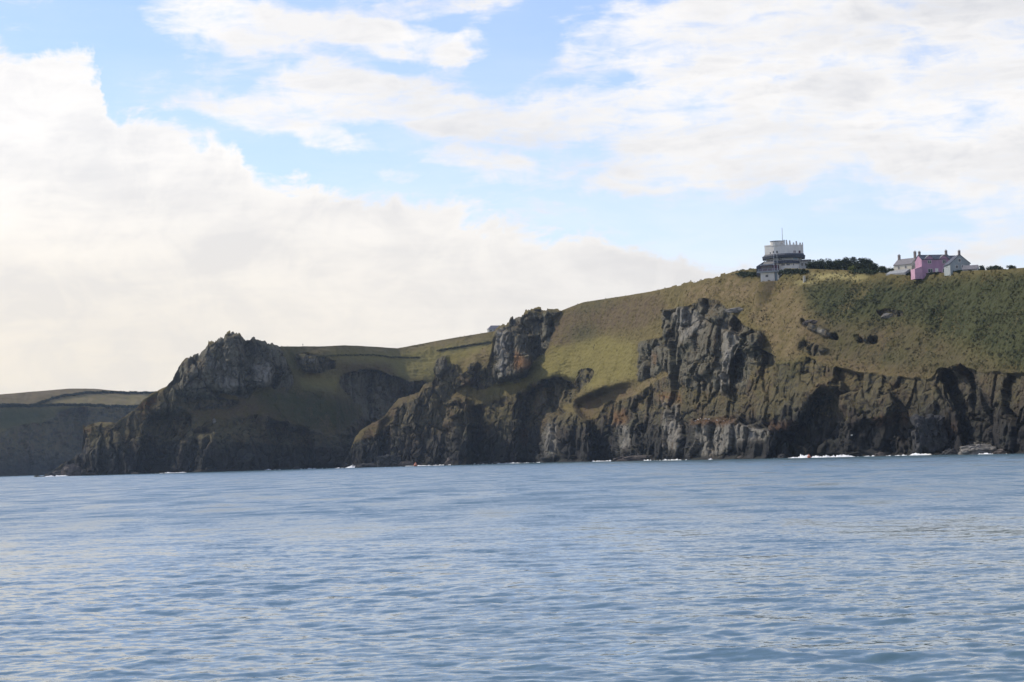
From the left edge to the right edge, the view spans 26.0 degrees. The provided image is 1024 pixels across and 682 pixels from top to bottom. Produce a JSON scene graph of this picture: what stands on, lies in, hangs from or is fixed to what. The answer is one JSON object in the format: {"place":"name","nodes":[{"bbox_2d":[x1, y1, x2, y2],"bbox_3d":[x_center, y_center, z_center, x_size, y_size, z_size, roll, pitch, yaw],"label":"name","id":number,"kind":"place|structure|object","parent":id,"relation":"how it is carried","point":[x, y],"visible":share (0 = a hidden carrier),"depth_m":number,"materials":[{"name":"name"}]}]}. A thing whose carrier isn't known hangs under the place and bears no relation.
{"place":"outdoors","nodes":[
{"label":"outdoors","id":0,"kind":"place"},
{"bbox_2d":[0,389,149,475],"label":"farmland hill","id":1,"kind":"structure","parent":0,"point":[44,440],"depth_m":2056.66,"materials":[{"name":"grey stone"}]},
{"bbox_2d":[0,403,137,408],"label":"field hedge","id":2,"kind":"object","parent":1,"relation":"on","point":[111,406],"visible":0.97,"depth_m":2097.16,"materials":[{"name":"green plant"}]},
{"bbox_2d":[1,390,154,405],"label":"field hedge","id":3,"kind":"object","parent":1,"relation":"on","point":[85,392],"visible":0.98,"depth_m":2187.87,"materials":[{"name":"green plant"}]},
{"bbox_2d":[34,330,494,476],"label":"promontory terrain","id":4,"kind":"structure","parent":0,"point":[227,375],"depth_m":1326.06,"materials":[{"name":"grey stone"}]},
{"bbox_2d":[316,354,419,358],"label":"field hedge","id":5,"kind":"object","parent":4,"relation":"on","point":[391,357],"visible":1,"depth_m":1445.74,"materials":[{"name":"green plant"}]},
{"bbox_2d":[436,341,491,350],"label":"field hedge","id":6,"kind":"object","parent":4,"relation":"on","point":[457,347],"visible":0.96,"depth_m":1490.70,"materials":[{"name":"green plant"}]},
{"bbox_2d":[487,325,499,331],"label":"clifftop cottage","id":7,"kind":"structure","parent":4,"relation":"on","point":[492,328],"depth_m":1509.85,"materials":[{"name":"stone"}]},
{"bbox_2d":[0,454,1023,681],"bbox_3d":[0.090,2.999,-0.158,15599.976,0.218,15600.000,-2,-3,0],"label":"sea water","id":8,"kind":"structure","parent":0,"point":[907,568],"depth_m":57.38,"materials":[{"name":"blue liquid"}]},
{"bbox_2d":[47,470,60,475],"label":"shore rock","id":9,"kind":"object","parent":8,"relation":"in","point":[54,473],"visible":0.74,"depth_m":1319.25,"materials":[{"name":"grey stone"}]},
{"bbox_2d":[61,463,82,475],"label":"shore rock","id":10,"kind":"object","parent":8,"relation":"in","point":[72,469],"visible":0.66,"depth_m":1313.36,"materials":[{"name":"grey stone"}]},
{"bbox_2d":[357,463,377,467],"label":"shore rock","id":11,"kind":"object","parent":8,"relation":"in","point":[362,465],"visible":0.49,"depth_m":1221.07,"materials":[{"name":"grey stone"}]},
{"bbox_2d":[376,454,400,466],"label":"shore rock","id":12,"kind":"object","parent":8,"relation":"in","point":[386,460],"visible":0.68,"depth_m":1210.12,"materials":[{"name":"grey stone"}]},
{"bbox_2d":[397,461,413,466],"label":"shore rock","id":13,"kind":"object","parent":8,"relation":"in","point":[405,463],"visible":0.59,"depth_m":1207.78,"materials":[{"name":"grey stone"}]},
{"bbox_2d":[444,457,451,464],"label":"shore rock","id":14,"kind":"object","parent":8,"relation":"in","point":[448,461],"visible":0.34,"depth_m":1181.19,"materials":[{"name":"grey stone"}]},
{"bbox_2d":[610,455,651,461],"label":"shore rock","id":15,"kind":"object","parent":8,"relation":"in","point":[634,458],"visible":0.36,"depth_m":959.94,"materials":[{"name":"grey stone"}]},
{"bbox_2d":[443,453,1006,464],"bbox_3d":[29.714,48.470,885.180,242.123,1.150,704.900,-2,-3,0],"label":"surf foam","id":16,"kind":"object","parent":8,"relation":"on","point":[791,457],"visible":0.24,"depth_m":683.58,"materials":[{"name":"white liquid"}]},
{"bbox_2d":[792,454,854,457],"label":"surf foam","id":17,"kind":"object","parent":8,"relation":"on","point":[805,456],"visible":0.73,"depth_m":725.67,"materials":[{"name":"white liquid"}]},
{"bbox_2d":[875,452,886,455],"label":"wave washed rock","id":18,"kind":"object","parent":8,"relation":"in","point":[880,454],"visible":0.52,"depth_m":696.84,"materials":[{"name":"grey stone"}]},
{"bbox_2d":[942,448,959,454],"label":"wave washed rock","id":19,"kind":"object","parent":8,"relation":"in","point":[949,451],"visible":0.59,"depth_m":650.93,"materials":[{"name":"grey stone"}]},
{"bbox_2d":[958,444,995,454],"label":"shore rock","id":20,"kind":"object","parent":8,"relation":"in","point":[976,449],"visible":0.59,"depth_m":623.99,"materials":[{"name":"grey stone"}]},
{"bbox_2d":[993,449,1010,453],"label":"wave washed rock","id":21,"kind":"object","parent":8,"relation":"in","point":[1000,451],"visible":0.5,"depth_m":601.24,"materials":[{"name":"grey stone"}]},
{"bbox_2d":[0,0,1023,393],"label":"sky","id":22,"kind":"structure","parent":0,"point":[176,176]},
{"bbox_2d":[35,267,1023,476],"bbox_3d":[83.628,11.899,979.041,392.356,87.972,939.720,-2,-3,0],"label":"headland terrain","id":23,"kind":"structure","parent":0,"point":[704,346],"depth_m":841.12,"materials":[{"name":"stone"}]},
{"bbox_2d":[723,307,742,312],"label":"hillside boulder","id":24,"kind":"object","parent":23,"relation":"on","point":[734,310],"visible":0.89,"depth_m":843.45,"materials":[{"name":"grey stone"}]},
{"bbox_2d":[735,271,756,276],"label":"bush","id":25,"kind":"object","parent":23,"relation":"on","point":[745,274],"visible":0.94,"depth_m":852.64,"materials":[{"name":"green plant"}]},
{"bbox_2d":[757,254,781,281],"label":"watch hut","id":26,"kind":"object","parent":23,"relation":"on","point":[767,272],"visible":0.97,"depth_m":831.25,"materials":[{"name":"white paint"}]},
{"bbox_2d":[756,234,810,275],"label":"lookout building","id":27,"kind":"structure","parent":23,"relation":"on","point":[787,256],"depth_m":832.79,"materials":[{"name":"paint"}]},
{"bbox_2d":[778,268,808,274],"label":"lawn hedge","id":28,"kind":"object","parent":23,"relation":"on","point":[790,271],"visible":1,"depth_m":814.46,"materials":[{"name":"green plant"}]},
{"bbox_2d":[573,268,1023,390],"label":"bracken undergrowth","id":29,"kind":"object","parent":23,"relation":"on","point":[976,322],"visible":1,"depth_m":705.64,"materials":[{"name":"green plant"}]},
{"bbox_2d":[802,320,816,325],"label":"hillside boulder","id":30,"kind":"object","parent":23,"relation":"on","point":[806,322],"visible":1,"depth_m":773.00,"materials":[{"name":"grey stone"}]},
{"bbox_2d":[805,260,817,268],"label":"windbreak tree","id":31,"kind":"object","parent":23,"relation":"on","point":[810,265],"visible":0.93,"depth_m":811.09,"materials":[{"name":"green plant"}]},
{"bbox_2d":[814,258,825,268],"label":"windbreak tree","id":32,"kind":"object","parent":23,"relation":"on","point":[819,264],"visible":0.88,"depth_m":807.45,"materials":[{"name":"green plant"}]},
{"bbox_2d":[823,258,833,269],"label":"windbreak tree","id":33,"kind":"object","parent":23,"relation":"on","point":[828,264],"visible":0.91,"depth_m":801.26,"materials":[{"name":"green plant"}]},
{"bbox_2d":[830,259,841,269],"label":"windbreak tree","id":34,"kind":"object","parent":23,"relation":"on","point":[836,266],"visible":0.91,"depth_m":797.38,"materials":[{"name":"green plant"}]},
{"bbox_2d":[839,257,851,269],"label":"windbreak tree","id":35,"kind":"object","parent":23,"relation":"on","point":[843,262],"visible":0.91,"depth_m":792.70,"materials":[{"name":"green plant"}]},
{"bbox_2d":[847,257,856,268],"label":"windbreak tree","id":36,"kind":"object","parent":23,"relation":"on","point":[852,260],"visible":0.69,"depth_m":789.36,"materials":[{"name":"green plant"}]},
{"bbox_2d":[854,257,866,269],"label":"windbreak tree","id":37,"kind":"object","parent":23,"relation":"on","point":[857,264],"visible":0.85,"depth_m":783.83,"materials":[{"name":"green plant"}]},
{"bbox_2d":[848,268,878,274],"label":"lawn hedge","id":38,"kind":"object","parent":23,"relation":"on","point":[868,271],"visible":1,"depth_m":772.08,"materials":[{"name":"green plant"}]},
{"bbox_2d":[859,257,872,268],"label":"windbreak tree","id":39,"kind":"object","parent":23,"relation":"on","point":[864,263],"visible":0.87,"depth_m":780.77,"materials":[{"name":"green plant"}]},
{"bbox_2d":[866,262,878,270],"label":"windbreak tree","id":40,"kind":"object","parent":23,"relation":"on","point":[872,266],"visible":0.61,"depth_m":776.77,"materials":[{"name":"green plant"}]},
{"bbox_2d":[877,266,887,272],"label":"bush","id":41,"kind":"object","parent":23,"relation":"on","point":[882,269],"visible":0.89,"depth_m":769.48,"materials":[{"name":"green plant"}]},
{"bbox_2d":[881,313,892,318],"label":"hillside boulder","id":42,"kind":"object","parent":23,"relation":"on","point":[886,315],"visible":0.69,"depth_m":741.16,"materials":[{"name":"grey stone"}]},
{"bbox_2d":[886,251,915,274],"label":"cream house","id":43,"kind":"structure","parent":23,"relation":"on","point":[903,266],"depth_m":756.64,"materials":[{"name":"paint"}]},
{"bbox_2d":[910,414,949,453],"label":"shore rock","id":44,"kind":"object","parent":23,"relation":"on","point":[923,439],"visible":1,"depth_m":661.75,"materials":[{"name":"grey stone"}]},
{"bbox_2d":[911,250,954,279],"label":"pink house","id":45,"kind":"structure","parent":23,"relation":"on","point":[924,264],"depth_m":736.58,"materials":[{"name":"paint"}]},
{"bbox_2d":[944,250,970,275],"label":"white house","id":46,"kind":"structure","parent":23,"relation":"on","point":[956,263],"depth_m":714.46,"materials":[{"name":"paint"}]},
{"bbox_2d":[962,265,978,270],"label":"outbuilding","id":47,"kind":"structure","parent":23,"relation":"on","point":[969,267],"depth_m":705.13,"materials":[{"name":"stone"}]},
{"bbox_2d":[986,265,1002,269],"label":"bush","id":48,"kind":"object","parent":23,"relation":"on","point":[994,267],"visible":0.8,"depth_m":682.80,"materials":[{"name":"green plant"}]}
]}

